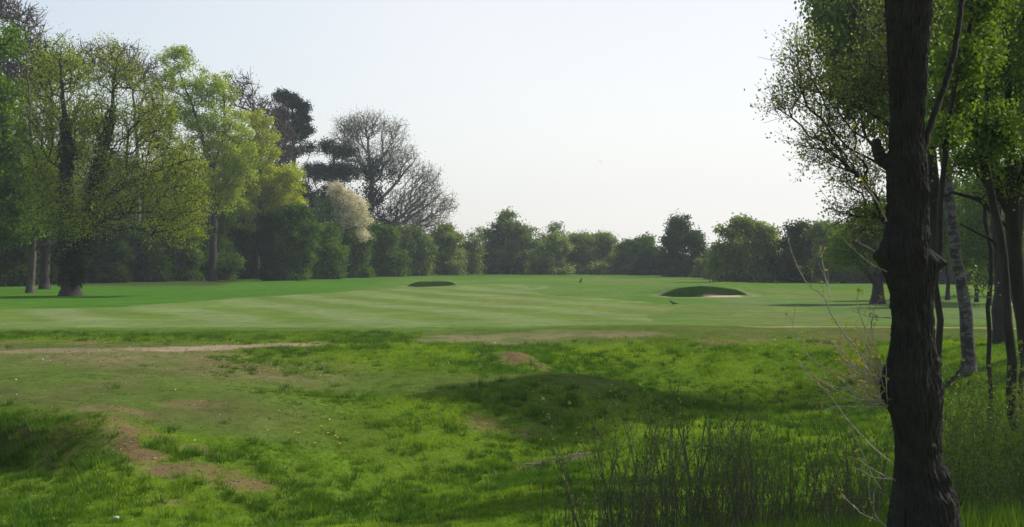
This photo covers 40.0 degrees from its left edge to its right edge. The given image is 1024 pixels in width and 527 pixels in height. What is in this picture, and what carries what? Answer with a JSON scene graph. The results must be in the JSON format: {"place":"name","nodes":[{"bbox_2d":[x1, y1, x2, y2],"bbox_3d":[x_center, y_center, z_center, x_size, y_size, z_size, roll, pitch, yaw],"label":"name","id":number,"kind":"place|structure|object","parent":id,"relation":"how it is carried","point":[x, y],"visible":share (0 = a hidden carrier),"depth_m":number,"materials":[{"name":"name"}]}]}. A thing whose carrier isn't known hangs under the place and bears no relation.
{"place":"outdoors","nodes":[
{"label":"outdoors","id":0,"kind":"place"},
{"bbox_2d":[0,0,1019,256],"label":"sky","id":1,"kind":"structure","parent":0,"point":[518,104],"materials":[{"name":"white"}]},
{"bbox_2d":[0,273,1023,526],"bbox_3d":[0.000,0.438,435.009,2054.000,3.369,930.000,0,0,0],"label":"ground","id":2,"kind":"structure","parent":0,"point":[460,305],"depth_m":40.37,"materials":[{"name":"green plant"}]},
{"bbox_2d":[0,234,40,286],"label":"edge bush","id":3,"kind":"object","parent":2,"relation":"on","point":[13,269],"visible":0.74,"depth_m":115.50,"materials":[{"name":"green plant"}]},
{"bbox_2d":[0,18,59,292],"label":"maple tree","id":4,"kind":"object","parent":2,"relation":"on","point":[8,225],"visible":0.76,"depth_m":94.55,"materials":[{"name":"green plant"}]},
{"bbox_2d":[0,0,70,183],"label":"bare tree","id":5,"kind":"object","parent":2,"relation":"on","point":[9,67],"visible":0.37,"depth_m":117.81,"materials":[{"name":"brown plant"}]},
{"bbox_2d":[24,217,75,284],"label":"edge bush","id":6,"kind":"object","parent":2,"relation":"on","point":[53,275],"visible":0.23,"depth_m":122.81,"materials":[{"name":"green plant"}]},
{"bbox_2d":[6,24,118,288],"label":"ash tree","id":7,"kind":"object","parent":2,"relation":"on","point":[44,280],"visible":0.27,"depth_m":105.74,"materials":[{"name":"green plant"}]},
{"bbox_2d":[53,137,120,217],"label":"woodland tree","id":8,"kind":"object","parent":2,"relation":"on","point":[84,171],"visible":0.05,"depth_m":176.58,"materials":[{"name":"green plant"}]},
{"bbox_2d":[76,207,137,282],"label":"edge bush","id":9,"kind":"object","parent":2,"relation":"on","point":[110,258],"visible":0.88,"depth_m":129.86,"materials":[{"name":"green plant"}]},
{"bbox_2d":[3,23,232,295],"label":"sycamore tree","id":10,"kind":"object","parent":2,"relation":"on","point":[72,265],"visible":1,"depth_m":87.66,"materials":[{"name":"green plant"}]},
{"bbox_2d":[72,35,182,221],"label":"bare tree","id":11,"kind":"object","parent":2,"relation":"on","point":[148,67],"visible":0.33,"depth_m":149.49,"materials":[{"name":"green plant"}]},
{"bbox_2d":[108,148,147,221],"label":"woodland tree","id":12,"kind":"object","parent":2,"relation":"on","point":[121,178],"visible":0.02,"depth_m":183.03,"materials":[{"name":"green plant"}]},
{"bbox_2d":[118,166,168,224],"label":"woodland tree","id":13,"kind":"object","parent":2,"relation":"on","point":[134,218],"visible":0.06,"depth_m":157.68,"materials":[{"name":"green plant"}]},
{"bbox_2d":[116,215,176,281],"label":"edge bush","id":14,"kind":"object","parent":2,"relation":"on","point":[146,264],"visible":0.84,"depth_m":134.55,"materials":[{"name":"green plant"}]},
{"bbox_2d":[153,206,210,280],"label":"edge bush","id":15,"kind":"object","parent":2,"relation":"on","point":[185,258],"visible":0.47,"depth_m":140.31,"materials":[{"name":"green plant"}]},
{"bbox_2d":[142,43,266,280],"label":"lime tree","id":16,"kind":"object","parent":2,"relation":"on","point":[226,186],"visible":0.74,"depth_m":139.69,"materials":[{"name":"green plant"}]},
{"bbox_2d":[192,200,247,279],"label":"edge bush","id":17,"kind":"object","parent":2,"relation":"on","point":[227,264],"visible":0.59,"depth_m":145.12,"materials":[{"name":"green plant"}]},
{"bbox_2d":[221,211,263,278],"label":"edge bush","id":18,"kind":"object","parent":2,"relation":"on","point":[241,240],"visible":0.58,"depth_m":149.90,"materials":[{"name":"green plant"}]},
{"bbox_2d":[219,106,309,278],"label":"lime tree","id":19,"kind":"object","parent":2,"relation":"on","point":[287,176],"visible":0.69,"depth_m":149.43,"materials":[{"name":"green plant"}]},
{"bbox_2d":[225,65,306,267],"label":"bare tree","id":20,"kind":"object","parent":2,"relation":"on","point":[283,143],"visible":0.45,"depth_m":165.75,"materials":[{"name":"brown plant"}]},
{"bbox_2d":[249,206,291,280],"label":"bush","id":21,"kind":"object","parent":2,"relation":"on","point":[270,225],"visible":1,"depth_m":138.47,"materials":[{"name":"green plant"}]},
{"bbox_2d":[256,199,327,280],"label":"hawthorn bush","id":22,"kind":"object","parent":2,"relation":"on","point":[300,237],"visible":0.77,"depth_m":142.39,"materials":[{"name":"green plant"}]},
{"bbox_2d":[270,86,316,205],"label":"pine tree","id":23,"kind":"object","parent":2,"relation":"on","point":[300,106],"visible":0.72,"depth_m":167.45,"materials":[{"name":"green plant"}]},
{"bbox_2d":[283,136,368,253],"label":"pine tree","id":24,"kind":"object","parent":2,"relation":"on","point":[321,172],"visible":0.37,"depth_m":171.37,"materials":[{"name":"green plant"}]},
{"bbox_2d":[307,221,351,278],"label":"edge bush","id":25,"kind":"object","parent":2,"relation":"on","point":[332,256],"visible":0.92,"depth_m":150.85,"materials":[{"name":"green plant"}]},
{"bbox_2d":[312,180,375,253],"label":"cherry tree","id":26,"kind":"object","parent":2,"relation":"on","point":[347,210],"visible":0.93,"depth_m":159.61,"materials":[{"name":"beige plant"}]},
{"bbox_2d":[339,227,376,277],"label":"edge bush","id":27,"kind":"object","parent":2,"relation":"on","point":[358,259],"visible":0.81,"depth_m":161.17,"materials":[{"name":"green plant"}]},
{"bbox_2d":[319,104,462,267],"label":"oak tree","id":28,"kind":"object","parent":2,"relation":"on","point":[370,170],"visible":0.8,"depth_m":179.56,"materials":[{"name":"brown plant"}]},
{"bbox_2d":[367,220,414,276],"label":"edge bush","id":29,"kind":"object","parent":2,"relation":"on","point":[389,259],"visible":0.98,"depth_m":168.40,"materials":[{"name":"green plant"}]},
{"bbox_2d":[393,223,441,275],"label":"edge bush","id":30,"kind":"object","parent":2,"relation":"on","point":[419,246],"visible":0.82,"depth_m":175.29,"materials":[{"name":"green plant"}]},
{"bbox_2d":[0,336,867,502],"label":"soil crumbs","id":31,"kind":"object","parent":2,"relation":"on","point":[234,407],"visible":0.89,"depth_m":28.39,"materials":[{"name":"brown soil"}]},
{"bbox_2d":[0,339,887,501],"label":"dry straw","id":32,"kind":"object","parent":2,"relation":"on","point":[206,406],"visible":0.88,"depth_m":28.63,"materials":[{"name":"beige plant"}]},
{"bbox_2d":[426,220,469,274],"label":"edge bush","id":33,"kind":"object","parent":2,"relation":"on","point":[451,257],"visible":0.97,"depth_m":183.03,"materials":[{"name":"green plant"}]},
{"bbox_2d":[459,226,488,274],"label":"young tree","id":34,"kind":"object","parent":2,"relation":"on","point":[473,249],"visible":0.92,"depth_m":186.63,"materials":[{"name":"green plant"}]},
{"bbox_2d":[475,206,542,274],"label":"ivy clad tree","id":35,"kind":"object","parent":2,"relation":"on","point":[509,245],"visible":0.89,"depth_m":191.80,"materials":[{"name":"green plant"}]},
{"bbox_2d":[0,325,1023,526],"bbox_3d":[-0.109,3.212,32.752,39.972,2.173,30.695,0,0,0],"label":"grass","id":36,"kind":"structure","parent":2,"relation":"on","point":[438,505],"depth_m":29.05,"materials":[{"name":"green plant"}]},
{"bbox_2d":[523,228,579,274],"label":"willow bush","id":37,"kind":"object","parent":2,"relation":"on","point":[547,257],"visible":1,"depth_m":184.99,"materials":[{"name":"green plant"}]},
{"bbox_2d":[534,220,570,241],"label":"thorn tree","id":38,"kind":"object","parent":2,"relation":"on","point":[552,228],"visible":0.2,"depth_m":197.89,"materials":[{"name":"green plant"}]},
{"bbox_2d":[540,384,586,526],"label":"willow sapling","id":39,"kind":"object","parent":2,"relation":"on","point":[564,467],"visible":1,"depth_m":11.64,"materials":[{"name":"green plant"}]},
{"bbox_2d":[538,412,623,526],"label":"sapling","id":40,"kind":"object","parent":2,"relation":"on","point":[543,486],"visible":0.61,"depth_m":16.87,"materials":[{"name":"green plant"}]},
{"bbox_2d":[550,450,626,526],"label":"sapling","id":41,"kind":"object","parent":2,"relation":"on","point":[577,496],"visible":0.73,"depth_m":12.49,"materials":[{"name":"green plant"}]},
{"bbox_2d":[563,228,620,273],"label":"tree","id":42,"kind":"object","parent":2,"relation":"on","point":[589,253],"visible":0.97,"depth_m":190.90,"materials":[{"name":"green plant"}]},
{"bbox_2d":[540,397,667,526],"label":"sapling","id":43,"kind":"object","parent":2,"relation":"on","point":[605,521],"visible":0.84,"depth_m":12.39,"materials":[{"name":"green plant"}]},
{"bbox_2d":[548,390,681,526],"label":"sapling","id":44,"kind":"object","parent":2,"relation":"on","point":[633,483],"visible":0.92,"depth_m":11.96,"materials":[{"name":"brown plant"}]},
{"bbox_2d":[578,456,668,526],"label":"sapling","id":45,"kind":"object","parent":2,"relation":"on","point":[604,498],"visible":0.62,"depth_m":12.84,"materials":[{"name":"green plant"}]},
{"bbox_2d":[561,375,691,526],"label":"sapling","id":46,"kind":"object","parent":2,"relation":"on","point":[673,480],"visible":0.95,"depth_m":11.77,"materials":[{"name":"green plant"}]},
{"bbox_2d":[602,231,656,274],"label":"thorn bush","id":47,"kind":"object","parent":2,"relation":"on","point":[628,249],"visible":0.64,"depth_m":188.21,"materials":[{"name":"green plant"}]},
{"bbox_2d":[604,426,658,526],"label":"sapling","id":48,"kind":"object","parent":2,"relation":"on","point":[646,506],"visible":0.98,"depth_m":11.60,"materials":[{"name":"green plant"}]},
{"bbox_2d":[625,243,666,274],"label":"thorn bush","id":49,"kind":"object","parent":2,"relation":"on","point":[643,264],"visible":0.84,"depth_m":180.83,"materials":[{"name":"green plant"}]},
{"bbox_2d":[646,421,671,525],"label":"tall sapling","id":50,"kind":"object","parent":2,"relation":"on","point":[650,474],"visible":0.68,"depth_m":12.63,"materials":[{"name":"green plant"}]},
{"bbox_2d":[606,388,712,526],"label":"sapling","id":51,"kind":"object","parent":2,"relation":"on","point":[672,517],"visible":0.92,"depth_m":11.76,"materials":[{"name":"green plant"}]},
{"bbox_2d":[621,391,713,526],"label":"sapling","id":52,"kind":"object","parent":2,"relation":"on","point":[671,464],"visible":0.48,"depth_m":14.04,"materials":[{"name":"green plant"}]},
{"bbox_2d":[634,377,720,526],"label":"sapling","id":53,"kind":"object","parent":2,"relation":"on","point":[653,392],"visible":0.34,"depth_m":16.73,"materials":[{"name":"green plant"}]},
{"bbox_2d":[653,208,708,276],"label":"evergreen tree","id":54,"kind":"object","parent":2,"relation":"on","point":[680,239],"visible":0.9,"depth_m":169.24,"materials":[{"name":"green plant"}]},
{"bbox_2d":[623,412,741,526],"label":"sapling","id":55,"kind":"object","parent":2,"relation":"on","point":[715,488],"visible":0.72,"depth_m":12.99,"materials":[{"name":"green plant"}]},
{"bbox_2d":[626,379,753,526],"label":"sapling","id":56,"kind":"object","parent":2,"relation":"on","point":[704,513],"visible":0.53,"depth_m":14.01,"materials":[{"name":"green plant"}]},
{"bbox_2d":[644,423,743,526],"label":"sapling","id":57,"kind":"object","parent":2,"relation":"on","point":[715,427],"visible":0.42,"depth_m":14.50,"materials":[{"name":"green plant"}]},
{"bbox_2d":[643,372,751,526],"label":"sapling","id":58,"kind":"object","parent":2,"relation":"on","point":[687,427],"visible":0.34,"depth_m":15.02,"materials":[{"name":"green plant"}]},
{"bbox_2d":[688,257,707,277],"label":"hedge bush","id":59,"kind":"object","parent":2,"relation":"on","point":[698,270],"visible":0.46,"depth_m":162.72,"materials":[{"name":"green plant"}]},
{"bbox_2d":[652,408,770,526],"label":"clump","id":60,"kind":"object","parent":2,"relation":"on","point":[703,469],"visible":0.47,"depth_m":14.12,"materials":[{"name":"green plant"}]},
{"bbox_2d":[658,380,768,526],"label":"sapling","id":61,"kind":"object","parent":2,"relation":"on","point":[709,453],"visible":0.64,"depth_m":13.04,"materials":[{"name":"green plant"}]},
{"bbox_2d":[665,426,778,526],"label":"sapling","id":62,"kind":"object","parent":2,"relation":"on","point":[726,475],"visible":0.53,"depth_m":13.58,"materials":[{"name":"green plant"}]},
{"bbox_2d":[676,415,769,526],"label":"sapling","id":63,"kind":"object","parent":2,"relation":"on","point":[743,450],"visible":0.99,"depth_m":11.59,"materials":[{"name":"green plant"}]},
{"bbox_2d":[690,393,759,525],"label":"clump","id":64,"kind":"object","parent":2,"relation":"on","point":[720,460],"visible":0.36,"depth_m":15.15,"materials":[{"name":"green plant"}]},
{"bbox_2d":[666,373,787,526],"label":"sapling","id":65,"kind":"object","parent":2,"relation":"on","point":[733,502],"visible":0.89,"depth_m":11.96,"materials":[{"name":"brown plant"}]},
{"bbox_2d":[700,212,784,281],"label":"willow tree","id":66,"kind":"object","parent":2,"relation":"on","point":[739,253],"visible":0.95,"depth_m":135.23,"materials":[{"name":"green plant"}]},
{"bbox_2d":[686,385,814,524],"bbox_3d":[2.619,2.665,15.702,1.444,2.644,0.948,0,0,17],"label":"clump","id":67,"kind":"object","parent":2,"relation":"on","point":[763,457],"visible":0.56,"depth_m":15.74,"materials":[{"name":"green plant"}]},
{"bbox_2d":[715,388,786,525],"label":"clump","id":68,"kind":"object","parent":2,"relation":"on","point":[732,448],"visible":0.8,"depth_m":12.16,"materials":[{"name":"green plant"}]},
{"bbox_2d":[706,424,796,526],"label":"sapling","id":69,"kind":"object","parent":2,"relation":"on","point":[757,481],"visible":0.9,"depth_m":11.98,"materials":[{"name":"green plant"}]},
{"bbox_2d":[680,385,822,523],"bbox_3d":[2.421,2.472,14.407,1.444,2.492,0.948,0,0,4],"label":"sapling","id":70,"kind":"object","parent":2,"relation":"on","point":[736,435],"visible":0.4,"depth_m":14.20,"materials":[{"name":"green plant"}]},
{"bbox_2d":[706,384,813,526],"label":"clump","id":71,"kind":"object","parent":2,"relation":"on","point":[778,474],"visible":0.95,"depth_m":11.81,"materials":[{"name":"green plant"}]},
{"bbox_2d":[698,389,835,526],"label":"sapling","id":72,"kind":"object","parent":2,"relation":"on","point":[790,472],"visible":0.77,"depth_m":13.33,"materials":[{"name":"green plant"}]},
{"bbox_2d":[719,383,842,526],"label":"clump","id":73,"kind":"object","parent":2,"relation":"on","point":[824,444],"visible":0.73,"depth_m":12.62,"materials":[{"name":"green plant"}]},
{"bbox_2d":[733,403,846,526],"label":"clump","id":74,"kind":"object","parent":2,"relation":"on","point":[782,476],"visible":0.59,"depth_m":13.48,"materials":[{"name":"green plant"}]},
{"bbox_2d":[761,218,824,282],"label":"hedge tree","id":75,"kind":"object","parent":2,"relation":"on","point":[784,268],"visible":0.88,"depth_m":133.31,"materials":[{"name":"green plant"}]},
{"bbox_2d":[621,421,1023,526],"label":"undergrowth","id":76,"kind":"object","parent":2,"relation":"on","point":[1012,517],"visible":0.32,"depth_m":11.16,"materials":[{"name":"green plant"}]},
{"bbox_2d":[802,426,867,522],"bbox_3d":[2.920,2.240,13.389,0.554,1.501,0.877,0,0,-23],"label":"sapling","id":77,"kind":"object","parent":2,"relation":"on","point":[816,509],"visible":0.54,"depth_m":13.20,"materials":[{"name":"green plant"}]},
{"bbox_2d":[800,217,872,282],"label":"hedge tree","id":78,"kind":"object","parent":2,"relation":"on","point":[818,229],"visible":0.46,"depth_m":131.34,"materials":[{"name":"green plant"}]},
{"bbox_2d":[790,397,886,526],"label":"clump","id":79,"kind":"object","parent":2,"relation":"on","point":[855,431],"visible":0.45,"depth_m":14.11,"materials":[{"name":"green plant"}]},
{"bbox_2d":[795,411,892,526],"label":"sapling","id":80,"kind":"object","parent":2,"relation":"on","point":[798,435],"visible":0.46,"depth_m":13.57,"materials":[{"name":"green plant"}]},
{"bbox_2d":[795,407,892,523],"bbox_3d":[3.735,2.683,15.639,1.148,2.247,0.954,0,0,0],"label":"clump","id":81,"kind":"object","parent":2,"relation":"on","point":[810,470],"visible":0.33,"depth_m":15.64,"materials":[{"name":"green plant"}]},
{"bbox_2d":[795,410,892,526],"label":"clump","id":82,"kind":"object","parent":2,"relation":"on","point":[863,420],"visible":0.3,"depth_m":16.68,"materials":[{"name":"green plant"}]},
{"bbox_2d":[809,455,879,526],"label":"sapling","id":83,"kind":"object","parent":2,"relation":"on","point":[849,494],"visible":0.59,"depth_m":12.35,"materials":[{"name":"green plant"}]},
{"bbox_2d":[803,435,891,524],"bbox_3d":[3.276,2.381,13.441,0.779,1.394,0.937,0,0,-24],"label":"sapling","id":84,"kind":"object","parent":2,"relation":"on","point":[840,493],"visible":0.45,"depth_m":13.53,"materials":[{"name":"green plant"}]},
{"bbox_2d":[744,0,953,252],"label":"cherry plum tree","id":85,"kind":"object","parent":2,"relation":"on","point":[857,108],"visible":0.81,"depth_m":25.89,"materials":[{"name":"green plant"}]},
{"bbox_2d":[804,421,893,526],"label":"sapling","id":86,"kind":"object","parent":2,"relation":"on","point":[859,488],"visible":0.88,"depth_m":11.50,"materials":[{"name":"green plant"}]},
{"bbox_2d":[817,191,886,303],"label":"hawthorn tree","id":87,"kind":"object","parent":2,"relation":"on","point":[844,253],"visible":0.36,"depth_m":72.85,"materials":[{"name":"green plant"}]},
{"bbox_2d":[818,402,885,525],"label":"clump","id":88,"kind":"object","parent":2,"relation":"on","point":[864,481],"visible":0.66,"depth_m":12.25,"materials":[{"name":"green plant"}]},
{"bbox_2d":[784,0,965,526],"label":"foreground tree","id":89,"kind":"object","parent":2,"relation":"on","point":[911,263],"visible":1,"depth_m":8.70,"materials":[{"name":"brown plant"}]},
{"bbox_2d":[794,0,1014,376],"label":"birch tree","id":90,"kind":"object","parent":2,"relation":"on","point":[830,12],"visible":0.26,"depth_m":36.83,"materials":[{"name":"green plant"}]},
{"bbox_2d":[889,392,987,519],"bbox_3d":[5.133,2.490,16.825,0.911,1.851,1.210,0,0,31],"label":"leafy sapling","id":91,"kind":"object","parent":2,"relation":"on","point":[953,433],"visible":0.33,"depth_m":16.60,"materials":[{"name":"green plant"}]},
{"bbox_2d":[872,365,1016,486],"bbox_3d":[5.590,2.308,18.493,1.854,2.025,0.772,0,0,9],"label":"leafy sapling","id":92,"kind":"object","parent":2,"relation":"on","point":[987,442],"visible":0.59,"depth_m":18.35,"materials":[{"name":"green plant"}]},
{"bbox_2d":[939,174,965,299],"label":"parkland tree","id":93,"kind":"object","parent":2,"relation":"on","point":[945,237],"visible":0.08,"depth_m":79.62,"materials":[{"name":"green plant"}]},
{"bbox_2d":[938,211,981,283],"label":"hedge tree","id":94,"kind":"object","parent":2,"relation":"on","point":[942,278],"visible":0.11,"depth_m":126.61,"materials":[{"name":"green plant"}]},
{"bbox_2d":[942,361,977,456],"bbox_3d":[6.237,2.365,20.759,1.296,1.984,0.976,0,0,22],"label":"leafy sapling","id":95,"kind":"object","parent":2,"relation":"on","point":[960,409],"visible":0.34,"depth_m":20.75,"materials":[{"name":"green plant"}]},
{"bbox_2d":[943,186,985,301],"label":"parkland tree","id":96,"kind":"object","parent":2,"relation":"on","point":[966,265],"visible":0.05,"depth_m":75.89,"materials":[{"name":"green plant"}]},
{"bbox_2d":[925,0,1020,357],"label":"alder tree","id":97,"kind":"object","parent":2,"relation":"on","point":[976,12],"visible":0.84,"depth_m":19.94,"materials":[{"name":"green plant"}]},
{"bbox_2d":[925,0,1023,433],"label":"alder tree","id":98,"kind":"object","parent":2,"relation":"on","point":[987,138],"visible":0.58,"depth_m":21.87,"materials":[{"name":"green plant"}]},
{"bbox_2d":[925,0,1023,366],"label":"alder tree","id":99,"kind":"object","parent":2,"relation":"on","point":[1011,183],"visible":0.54,"depth_m":23.91,"materials":[{"name":"green plant"}]},
{"bbox_2d":[932,0,1018,431],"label":"alder tree","id":100,"kind":"object","parent":2,"relation":"on","point":[988,317],"visible":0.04,"depth_m":26.98,"materials":[{"name":"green plant"}]},
{"bbox_2d":[927,15,1023,343],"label":"tree","id":101,"kind":"object","parent":2,"relation":"on","point":[997,326],"depth_m":40.87,"materials":[{"name":"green plant"}]},
{"bbox_2d":[944,370,1013,453],"bbox_3d":[6.823,2.332,20.607,0.964,1.475,0.726,0,0,17],"label":"leafy sapling","id":102,"kind":"object","parent":2,"relation":"on","point":[981,415],"visible":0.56,"depth_m":20.63,"materials":[{"name":"green plant"}]},
{"bbox_2d":[944,165,1023,305],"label":"parkland tree","id":103,"kind":"object","parent":2,"relation":"on","point":[975,244],"visible":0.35,"depth_m":69.54,"materials":[{"name":"green plant"}]},
{"bbox_2d":[944,417,1023,515],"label":"leafy sapling","id":104,"kind":"object","parent":2,"relation":"on","point":[959,456],"visible":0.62,"depth_m":14.93,"materials":[{"name":"green plant"}]},
{"bbox_2d":[962,437,1020,517],"bbox_3d":[4.803,2.319,13.994,0.610,1.240,0.810,0,0,17],"label":"leafy sapling","id":105,"kind":"object","parent":2,"relation":"on","point":[989,479],"visible":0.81,"depth_m":14.12,"materials":[{"name":"green plant"}]},
{"bbox_2d":[965,386,1023,483],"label":"leafy sapling","id":106,"kind":"object","parent":2,"relation":"on","point":[1007,410],"visible":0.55,"depth_m":18.61,"materials":[{"name":"green plant"}]},
{"bbox_2d":[985,56,1023,179],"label":"shade tree","id":107,"kind":"object","parent":2,"relation":"on","point":[1020,128],"visible":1,"depth_m":15.30,"materials":[{"name":"green plant"}]},
{"bbox_2d":[992,1,1023,408],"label":"alder tree","id":108,"kind":"object","parent":2,"relation":"on","point":[1021,374],"visible":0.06,"depth_m":28.95,"materials":[{"name":"green plant"}]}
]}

